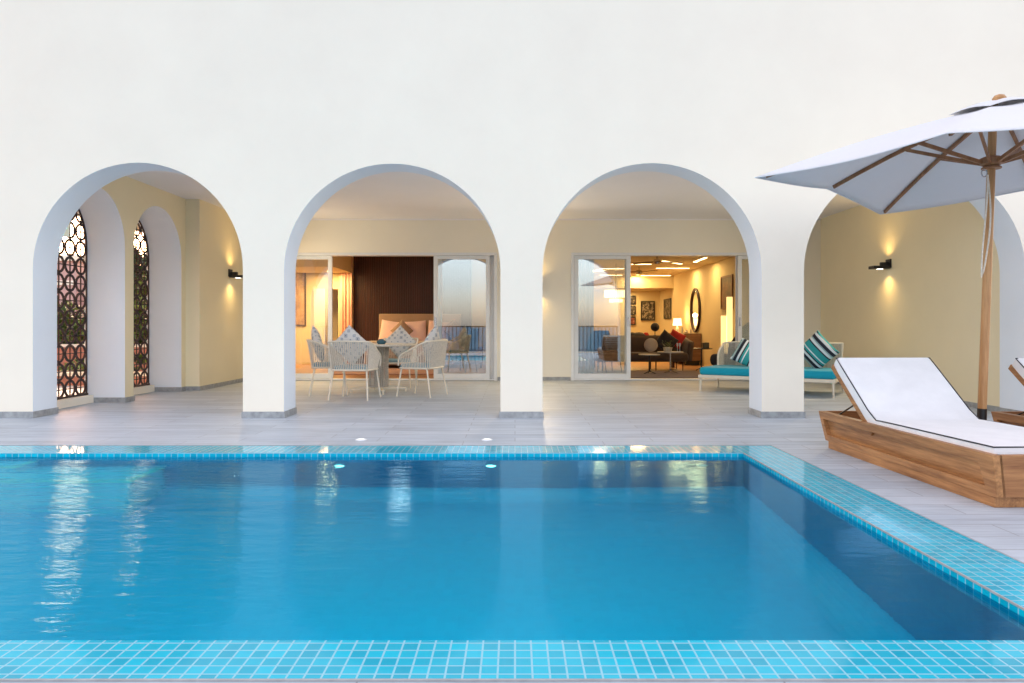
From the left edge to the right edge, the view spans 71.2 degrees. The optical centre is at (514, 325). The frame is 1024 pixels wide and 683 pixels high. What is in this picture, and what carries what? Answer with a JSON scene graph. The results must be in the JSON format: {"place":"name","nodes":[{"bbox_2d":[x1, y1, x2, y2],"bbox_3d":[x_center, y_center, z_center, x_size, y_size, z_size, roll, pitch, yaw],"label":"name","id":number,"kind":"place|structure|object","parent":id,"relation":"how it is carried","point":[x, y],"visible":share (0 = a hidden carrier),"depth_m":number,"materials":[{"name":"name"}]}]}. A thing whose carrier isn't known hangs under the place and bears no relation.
{"place":"outdoors","nodes":[
{"label":"outdoors","id":0,"kind":"place"},
{"bbox_2d":[57,255,83,317],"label":"house","id":1,"kind":"structure","parent":0,"point":[64,273],"depth_m":28.00,"materials":[{"name":"pink paint"}]},
{"bbox_2d":[60,217,145,255],"label":"sky","id":2,"kind":"structure","parent":0,"point":[74,221],"materials":[{"name":"white"}]},
{"bbox_2d":[461,347,482,367],"bbox_3d":[-1.020,0.750,16.894,0.500,0.500,0.412,0,0,0],"label":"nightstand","id":3,"kind":"object","parent":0,"point":[469,358],"visible":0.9,"depth_m":16.69,"materials":[{"name":"white wood"}]},
{"bbox_2d":[296,361,705,377],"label":"interior floor","id":4,"kind":"structure","parent":0,"point":[635,366],"depth_m":17.20,"materials":[{"name":"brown wood"}]},
{"bbox_2d":[333,368,485,374],"bbox_3d":[-2.250,0.990,15.650,3.300,0.012,2.100,0,0,0],"label":"rug","id":5,"kind":"object","parent":4,"relation":"on","point":[394,371],"visible":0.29,"depth_m":15.46,"materials":[{"name":"fabric"}]},
{"bbox_2d":[448,328,478,372],"bbox_3d":[-1.063,0.524,15.267,0.589,0.955,0.478,0,0,30],"label":"chair","id":6,"kind":"object","parent":5,"relation":"on","point":[471,342],"visible":0.94,"depth_m":15.09,"materials":[{"name":"fabric"}]},
{"bbox_2d":[365,314,460,364],"bbox_3d":[-2.500,0.340,17.850,2.160,1.320,2.100,0,0,0],"label":"bed","id":7,"kind":"object","parent":4,"relation":"on","point":[452,344],"visible":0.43,"depth_m":18.80,"materials":[{"name":"fabric"}]},
{"bbox_2d":[378,320,398,339],"bbox_3d":[-3.220,0.157,18.600,0.592,0.592,0.200,8,-14,0],"label":"pillow","id":8,"kind":"object","parent":7,"relation":"on","point":[386,328],"visible":0.48,"depth_m":18.53,"materials":[{"name":"pink fabric"}]},
{"bbox_2d":[390,320,412,333],"bbox_3d":[-2.920,0.122,18.460,0.420,0.420,0.200,-45,0,-14],"label":"pillow","id":9,"kind":"object","parent":7,"relation":"on","point":[406,327],"visible":0.54,"depth_m":18.41,"materials":[{"name":"fabric"}]},
{"bbox_2d":[405,320,425,340],"bbox_3d":[-2.600,0.157,18.600,0.592,0.592,0.200,-4,-14,0],"label":"pillow","id":10,"kind":"object","parent":7,"relation":"on","point":[418,328],"visible":0.67,"depth_m":18.53,"materials":[{"name":"pink fabric"}]},
{"bbox_2d":[427,320,450,340],"bbox_3d":[-1.980,0.157,18.600,0.592,0.592,0.200,5,-14,0],"label":"pillow","id":11,"kind":"object","parent":7,"relation":"on","point":[445,325],"visible":0.39,"depth_m":18.55,"materials":[{"name":"pink fabric"}]},
{"bbox_2d":[444,320,465,340],"bbox_3d":[-1.550,0.122,18.460,0.420,0.420,0.200,40,-14,0],"label":"pillow","id":12,"kind":"object","parent":7,"relation":"on","point":[454,330],"visible":1,"depth_m":18.38,"materials":[{"name":"fabric"}]},
{"bbox_2d":[594,335,693,370],"bbox_3d":[2.850,0.609,16.348,2.289,0.783,0.896,0,0,0],"label":"sofa","id":13,"kind":"object","parent":4,"relation":"on","point":[638,348],"visible":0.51,"depth_m":15.94,"materials":[{"name":"brown fabric"}]},
{"bbox_2d":[644,338,657,351],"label":"round cushion","id":14,"kind":"object","parent":13,"relation":"on","point":[650,344],"visible":1,"depth_m":15.91,"materials":[{"name":"beige fabric"}]},
{"bbox_2d":[656,329,678,353],"bbox_3d":[3.380,0.354,15.980,0.401,0.401,0.160,38,-6,8],"label":"cushion","id":15,"kind":"object","parent":13,"relation":"on","point":[664,336],"visible":0.79,"depth_m":15.93,"materials":[{"name":"fabric"}]},
{"bbox_2d":[670,329,685,348],"bbox_3d":[3.648,0.293,16.200,0.344,0.344,0.140,29,-5,12],"label":"cushion","id":16,"kind":"object","parent":13,"relation":"on","point":[680,337],"visible":0.57,"depth_m":16.14,"materials":[{"name":"red fabric"}]},
{"bbox_2d":[594,371,699,377],"bbox_3d":[2.800,0.989,14.725,3.200,0.014,2.050,0,0,0],"label":"rug","id":17,"kind":"object","parent":4,"relation":"on","point":[670,374],"visible":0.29,"depth_m":14.48,"materials":[{"name":"fabric"}]},
{"bbox_2d":[594,333,606,372],"bbox_3d":[1.583,0.574,14.457,0.478,0.856,0.588,0,0,30],"label":"chair","id":18,"kind":"object","parent":17,"relation":"on","point":[600,343],"visible":0.54,"depth_m":14.55,"materials":[{"name":"fabric"}]},
{"bbox_2d":[594,330,621,372],"bbox_3d":[1.958,0.549,15.361,0.478,0.905,0.589,0,0,-20],"label":"chair","id":19,"kind":"object","parent":17,"relation":"on","point":[609,347],"visible":0.44,"depth_m":15.55,"materials":[{"name":"fabric"}]},
{"bbox_2d":[639,354,659,373],"bbox_3d":[2.780,0.789,14.800,0.440,0.418,0.440,0,0,0],"label":"side table","id":20,"kind":"object","parent":17,"relation":"on","point":[649,362],"visible":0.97,"depth_m":14.75,"materials":[{"name":"ceramic"}]},
{"bbox_2d":[657,351,682,372],"bbox_3d":[3.280,0.769,15.100,0.540,0.458,0.540,0,0,0],"label":"side table","id":21,"kind":"object","parent":17,"relation":"on","point":[670,358],"visible":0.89,"depth_m":15.07,"materials":[{"name":"wood"}]},
{"bbox_2d":[663,340,672,351],"bbox_3d":[3.220,0.415,15.078,0.269,0.250,0.298,0,0,0],"label":"potted plant","id":22,"kind":"object","parent":21,"relation":"on","point":[667,349],"visible":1,"depth_m":15.01,"materials":[{"name":"green plant"}]},
{"bbox_2d":[710,322,748,364],"bbox_3d":[4.347,0.464,14.261,0.775,1.075,0.810,0,0,30],"label":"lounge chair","id":23,"kind":"object","parent":17,"relation":"on","point":[745,335],"visible":0.17,"depth_m":13.92,"materials":[{"name":"fabric"}]},
{"bbox_2d":[669,333,701,364],"bbox_3d":[4.494,0.595,19.000,0.432,0.810,1.900,0,0,0],"label":"sideboard","id":24,"kind":"object","parent":4,"relation":"on","point":[696,338],"visible":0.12,"depth_m":18.05,"materials":[{"name":"brown wood"}]},
{"bbox_2d":[673,318,681,332],"bbox_3d":[4.450,-0.010,19.600,0.250,0.400,0.250,0,0,0],"label":"table lamp","id":25,"kind":"object","parent":24,"relation":"on","point":[677,322],"visible":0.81,"depth_m":19.51,"materials":[{"name":"fabric"}]},
{"bbox_2d":[693,348,712,369],"bbox_3d":[4.200,0.749,16.100,0.480,0.498,0.480,0,0,0],"label":"side table","id":26,"kind":"object","parent":4,"relation":"on","point":[701,355],"visible":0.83,"depth_m":16.04,"materials":[{"name":"brown wood"}]},
{"bbox_2d":[701,342,708,347],"bbox_3d":[4.280,0.435,16.100,0.140,0.130,0.180,0,0,0],"label":"box","id":27,"kind":"object","parent":26,"relation":"on","point":[704,344],"visible":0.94,"depth_m":16.01,"materials":[{"name":"black metal"}]},
{"bbox_2d":[721,297,732,348],"bbox_3d":[4.530,0.190,15.200,0.300,1.620,0.180,0,0,0],"label":"floor lamp","id":28,"kind":"object","parent":4,"relation":"on","point":[727,328],"visible":0.48,"depth_m":15.17,"materials":[{"name":"white"}]},
{"bbox_2d":[0,380,1023,682],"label":"terrace floor","id":29,"kind":"structure","parent":0,"point":[620,412],"depth_m":7.26,"materials":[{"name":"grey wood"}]},
{"bbox_2d":[306,339,347,395],"bbox_3d":[-2.758,0.598,10.495,0.587,0.809,0.636,0,0,-15],"label":"armchair","id":30,"kind":"object","parent":29,"relation":"on","point":[319,365],"visible":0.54,"depth_m":10.21,"materials":[{"name":"white wicker"}]},
{"bbox_2d":[311,326,323,362],"bbox_3d":[-2.885,0.265,10.461,0.140,0.410,0.410,-14,-41,-15],"label":"cushion","id":31,"kind":"object","parent":30,"relation":"on","point":[315,335],"visible":0.81,"depth_m":10.34,"materials":[{"name":"fabric"}]},
{"bbox_2d":[327,340,380,400],"bbox_3d":[-2.202,0.598,9.812,0.636,0.809,0.587,0,0,8],"label":"armchair","id":32,"kind":"object","parent":29,"relation":"on","point":[338,364],"visible":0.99,"depth_m":9.60,"materials":[{"name":"white wicker"}]},
{"bbox_2d":[331,325,368,364],"bbox_3d":[-2.221,0.265,9.681,0.410,0.410,0.140,-45,4,16],"label":"cushion","id":33,"kind":"object","parent":32,"relation":"on","point":[350,333],"visible":0.73,"depth_m":9.62,"materials":[{"name":"fabric"}]},
{"bbox_2d":[350,343,415,394],"bbox_3d":[-2.060,0.636,10.800,1.120,0.728,1.120,0,0,0],"label":"round table","id":34,"kind":"object","parent":29,"relation":"on","point":[383,372],"visible":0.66,"depth_m":10.71,"materials":[{"name":"wicker"}]},
{"bbox_2d":[376,339,385,343],"bbox_3d":[-2.000,0.232,10.700,0.144,0.080,0.144,0,0,0],"label":"lidded bowl","id":35,"kind":"object","parent":34,"relation":"on","point":[381,341],"visible":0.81,"depth_m":10.65,"materials":[{"name":"blue ceramic"}]},
{"bbox_2d":[383,338,417,387],"bbox_3d":[-1.929,0.598,11.768,0.636,0.809,0.587,0,0,4],"label":"armchair","id":36,"kind":"object","parent":29,"relation":"on","point":[393,360],"visible":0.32,"depth_m":11.71,"materials":[{"name":"white wicker"}]},
{"bbox_2d":[385,325,415,357],"bbox_3d":[-1.919,0.265,11.900,0.410,0.410,0.140,45,-7,13],"label":"cushion","id":37,"kind":"object","parent":36,"relation":"on","point":[399,334],"visible":0.7,"depth_m":11.85,"materials":[{"name":"fabric"}]},
{"bbox_2d":[396,339,447,397],"bbox_3d":[-1.313,0.598,10.274,0.587,0.809,0.636,0,0,20],"label":"armchair","id":38,"kind":"object","parent":29,"relation":"on","point":[438,357],"visible":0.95,"depth_m":10.06,"materials":[{"name":"white wicker"}]},
{"bbox_2d":[423,325,440,362],"bbox_3d":[-1.189,0.265,10.229,0.140,0.410,0.410,15,50,19],"label":"cushion","id":39,"kind":"object","parent":38,"relation":"on","point":[433,334],"visible":0.57,"depth_m":10.12,"materials":[{"name":"fabric"}]},
{"bbox_2d":[0,0,1023,417],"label":"villa","id":40,"kind":"object","parent":29,"relation":"on","point":[494,170],"visible":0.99,"depth_m":7.77,"materials":[{"name":"white paint"}]},
{"bbox_2d":[228,269,242,277],"bbox_3d":[-4.750,-0.895,12.250,0.270,0.150,0.170,0,0,0],"label":"wall lamp","id":41,"kind":"object","parent":40,"relation":"attached to","point":[231,274],"visible":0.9,"depth_m":12.18,"materials":[{"name":"black metal"}]},
{"bbox_2d":[296,273,305,325],"bbox_3d":[-5.850,-0.769,18.975,0.600,1.537,0.030,0,0,0],"label":"picture","id":42,"kind":"object","parent":40,"relation":"attached to","point":[300,299],"visible":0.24,"depth_m":18.97,"materials":[{"name":"brown wood"}]},
{"bbox_2d":[314,289,324,362],"bbox_3d":[-5.170,0.005,18.916,0.300,1.990,0.047,0,0,0],"label":"door","id":43,"kind":"structure","parent":40,"relation":"attached to","point":[319,310],"depth_m":18.89,"materials":[{"name":"beige metal"}]},
{"bbox_2d":[339,256,352,362],"bbox_3d":[-4.450,-0.430,18.823,0.344,2.820,0.079,0,0,0],"label":"curtain","id":44,"kind":"object","parent":40,"relation":"hanging from","point":[346,301],"visible":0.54,"depth_m":18.81,"materials":[{"name":"fabric"}]},
{"bbox_2d":[296,253,496,380],"bbox_3d":[-2.385,-0.173,13.197,4.110,2.345,0.185,0,0,0],"label":"sliding door","id":45,"kind":"structure","parent":40,"relation":"in","point":[491,258],"depth_m":13.15,"materials":[{"name":"white metal"}]},
{"bbox_2d":[578,260,593,372],"bbox_3d":[1.300,-0.230,13.620,0.404,2.420,0.093,0,0,0],"label":"curtain","id":46,"kind":"object","parent":40,"relation":"hanging from","point":[585,316],"visible":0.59,"depth_m":13.61,"materials":[{"name":"white fabric"}]},
{"bbox_2d":[604,290,624,302],"bbox_3d":[2.430,-1.034,17.200,0.556,0.928,0.556,0,0,0],"label":"chandelier","id":47,"kind":"object","parent":40,"relation":"hanging from","point":[607,294],"visible":0.93,"depth_m":17.06,"materials":[{"name":"white fabric"}]},
{"bbox_2d":[631,306,635,314],"bbox_3d":[3.809,-0.504,23.275,0.237,0.293,0.030,0,0,0],"label":"picture","id":48,"kind":"object","parent":40,"relation":"attached to","point":[633,310],"visible":0.59,"depth_m":23.27,"materials":[{"name":"brown paper"}]},
{"bbox_2d":[631,296,635,303],"bbox_3d":[3.809,-0.844,23.275,0.237,0.283,0.030,0,0,0],"label":"picture","id":49,"kind":"object","parent":40,"relation":"attached to","point":[633,299],"visible":0.59,"depth_m":23.27,"materials":[{"name":"black metal"}]},
{"bbox_2d":[631,317,635,324],"bbox_3d":[3.809,-0.169,23.275,0.237,0.273,0.030,0,0,0],"label":"picture","id":50,"kind":"object","parent":40,"relation":"attached to","point":[633,320],"visible":0.59,"depth_m":23.27,"materials":[{"name":"paper"}]},
{"bbox_2d":[614,270,656,273],"bbox_3d":[3.216,-1.411,18.318,1.126,0.174,0.976,0,0,27],"label":"ceiling fan","id":51,"kind":"object","parent":40,"relation":"hanging from","point":[638,271],"visible":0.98,"depth_m":18.14,"materials":[{"name":"brown wood"}]},
{"bbox_2d":[641,301,654,320],"bbox_3d":[4.325,-0.496,23.275,0.455,0.634,0.030,0,0,0],"label":"picture","id":52,"kind":"object","parent":40,"relation":"attached to","point":[647,310],"visible":1,"depth_m":23.27,"materials":[{"name":"paper"}]},
{"bbox_2d":[641,275,670,275],"bbox_3d":[4.140,-1.488,21.029,0.868,0.021,0.085,0,0,0],"label":"strip light","id":53,"kind":"object","parent":40,"relation":"attached to","point":[655,275],"visible":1,"depth_m":21.00,"materials":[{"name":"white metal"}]},
{"bbox_2d":[632,256,682,264],"bbox_3d":[3.145,-1.404,15.239,0.976,0.187,1.126,0,0,-17],"label":"ceiling fan","id":54,"kind":"object","parent":40,"relation":"hanging from","point":[656,261],"visible":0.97,"depth_m":15.22,"materials":[{"name":"brown wood"}]},
{"bbox_2d":[571,253,747,380],"bbox_3d":[3.085,-0.173,13.197,4.110,2.345,0.185,0,0,0],"label":"sliding door","id":55,"kind":"structure","parent":40,"relation":"in","point":[575,257],"depth_m":13.15,"materials":[{"name":"white metal"}]},
{"bbox_2d":[664,298,670,318],"bbox_3d":[4.700,-0.528,22.050,0.030,0.621,1.000,0,0,0],"label":"picture","id":56,"kind":"object","parent":40,"relation":"attached to","point":[667,308],"visible":1,"depth_m":22.02,"materials":[{"name":"brown paper"}]},
{"bbox_2d":[656,268,688,268],"bbox_3d":[4.056,-1.488,18.381,0.843,0.021,0.085,0,0,-2],"label":"strip light","id":57,"kind":"object","parent":40,"relation":"attached to","point":[672,268],"visible":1,"depth_m":18.38,"materials":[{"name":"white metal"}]},
{"bbox_2d":[690,288,700,331],"bbox_3d":[4.685,-0.410,18.600,0.064,1.164,0.944,0,0,0],"label":"mirror","id":58,"kind":"object","parent":40,"relation":"attached to","point":[695,309],"visible":1,"depth_m":18.60,"materials":[{"name":"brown wood"}]},
{"bbox_2d":[721,274,732,308],"bbox_3d":[4.700,-0.750,15.875,0.030,0.740,0.850,0,0,0],"label":"picture","id":59,"kind":"object","parent":40,"relation":"attached to","point":[726,285],"visible":0.8,"depth_m":15.95,"materials":[{"name":"brown wood"}]},
{"bbox_2d":[868,259,891,268],"bbox_3d":[5.475,-0.925,10.720,0.270,0.150,0.170,0,0,0],"label":"wall lamp","id":60,"kind":"object","parent":40,"relation":"attached to","point":[887,264],"visible":1,"depth_m":10.65,"materials":[{"name":"black metal"}]},
{"bbox_2d":[698,341,844,397],"bbox_3d":[3.892,0.624,10.850,1.937,0.755,1.013,0,0,33],"label":"daybed","id":61,"kind":"object","parent":29,"relation":"on","point":[721,369],"visible":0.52,"depth_m":10.76,"materials":[{"name":"teal fabric"}]},
{"bbox_2d":[730,338,748,366],"bbox_3d":[3.674,0.440,11.195,0.448,0.448,0.170,27,-26,24],"label":"cushion","id":62,"kind":"object","parent":61,"relation":"on","point":[740,354],"visible":0.51,"depth_m":11.15,"materials":[{"name":"fabric"}]},
{"bbox_2d":[804,330,838,367],"bbox_3d":[4.506,0.380,10.664,0.170,0.448,0.448,-4,-40,-50],"label":"cushion","id":63,"kind":"object","parent":61,"relation":"on","point":[820,351],"visible":0.88,"depth_m":10.59,"materials":[{"name":"fabric"}]},
{"bbox_2d":[755,94,1023,419],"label":"parasol","id":64,"kind":"object","parent":29,"relation":"on","point":[972,152],"visible":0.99,"depth_m":6.02,"materials":[{"name":"fabric"}]},
{"bbox_2d":[819,357,1023,507],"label":"sun lounger","id":65,"kind":"object","parent":29,"relation":"on","point":[919,419],"visible":1,"depth_m":4.98,"materials":[{"name":"white fabric"}]},
{"bbox_2d":[991,358,1023,426],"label":"sun lounger","id":66,"kind":"object","parent":29,"relation":"on","point":[1016,368],"visible":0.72,"depth_m":5.64,"materials":[{"name":"brown wood"}]},
{"bbox_2d":[651,323,658,330],"bbox_3d":[3.387,0.085,17.300,0.210,0.330,0.210,0,0,0],"label":"globe","id":67,"kind":"object","parent":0,"point":[654,326],"visible":0.84,"depth_m":17.23,"materials":[{"name":"black metal"}]},
{"label":"land","id":68,"kind":"structure","parent":0,"visible":0},
{"bbox_2d":[57,305,77,343],"bbox_3d":[-11.080,0.159,16.598,2.316,1.762,1.699,0,0,0],"label":"bush","id":69,"kind":"object","parent":68,"relation":"on","point":[62,326],"visible":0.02,"depth_m":16.62,"materials":[{"name":"green plant"}]},
{"bbox_2d":[57,354,146,371],"bbox_3d":[-7.364,0.665,12.780,1.574,0.732,0.911,0,0,0],"label":"bush","id":70,"kind":"object","parent":68,"relation":"on","point":[140,356],"visible":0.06,"depth_m":12.58,"materials":[{"name":"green plant"}]},
{"bbox_2d":[57,297,146,343],"bbox_3d":[-10.047,0.192,16.086,3.773,1.776,1.768,0,0,0],"label":"bush","id":71,"kind":"object","parent":68,"relation":"on","point":[75,325],"visible":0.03,"depth_m":15.82,"materials":[{"name":"green plant"}]},
{"bbox_2d":[57,344,146,371],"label":"garden wall","id":72,"kind":"structure","parent":68,"relation":"on","point":[64,361],"depth_m":15.20,"materials":[{"name":"concrete"}]},
{"bbox_2d":[57,372,146,385],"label":"garden wall","id":73,"kind":"structure","parent":68,"relation":"on","point":[64,380],"depth_m":12.00,"materials":[{"name":"concrete"}]},
{"bbox_2d":[83,245,146,302],"bbox_3d":[-13.030,-0.966,24.606,3.123,3.952,2.663,0,0,0],"label":"tree","id":74,"kind":"object","parent":68,"relation":"on","point":[140,267],"visible":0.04,"depth_m":24.12,"materials":[{"name":"green plant"}]},
{"bbox_2d":[134,274,146,343],"bbox_3d":[-8.289,-0.105,16.121,2.141,2.267,1.559,0,0,0],"label":"bush","id":75,"kind":"object","parent":68,"relation":"on","point":[140,326],"visible":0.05,"depth_m":15.64,"materials":[{"name":"green plant"}]},
{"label":"pool basin","id":76,"kind":"structure","parent":0,"visible":0},
{"bbox_2d":[0,457,1023,639],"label":"pool water","id":77,"kind":"structure","parent":76,"relation":"in","point":[417,548],"depth_m":3.19,"materials":[{"name":"blue liquid"}]},
{"bbox_2d":[0,446,1023,678],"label":"pool coping","id":78,"kind":"object","parent":76,"relation":"on","point":[996,571],"visible":0.67,"depth_m":2.20,"materials":[{"name":"tile"}]},
{"bbox_2d":[0,445,1023,681],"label":"coping trim","id":79,"kind":"structure","parent":78,"relation":"on","point":[557,680],"depth_m":2.02,"materials":[{"name":"tile"}]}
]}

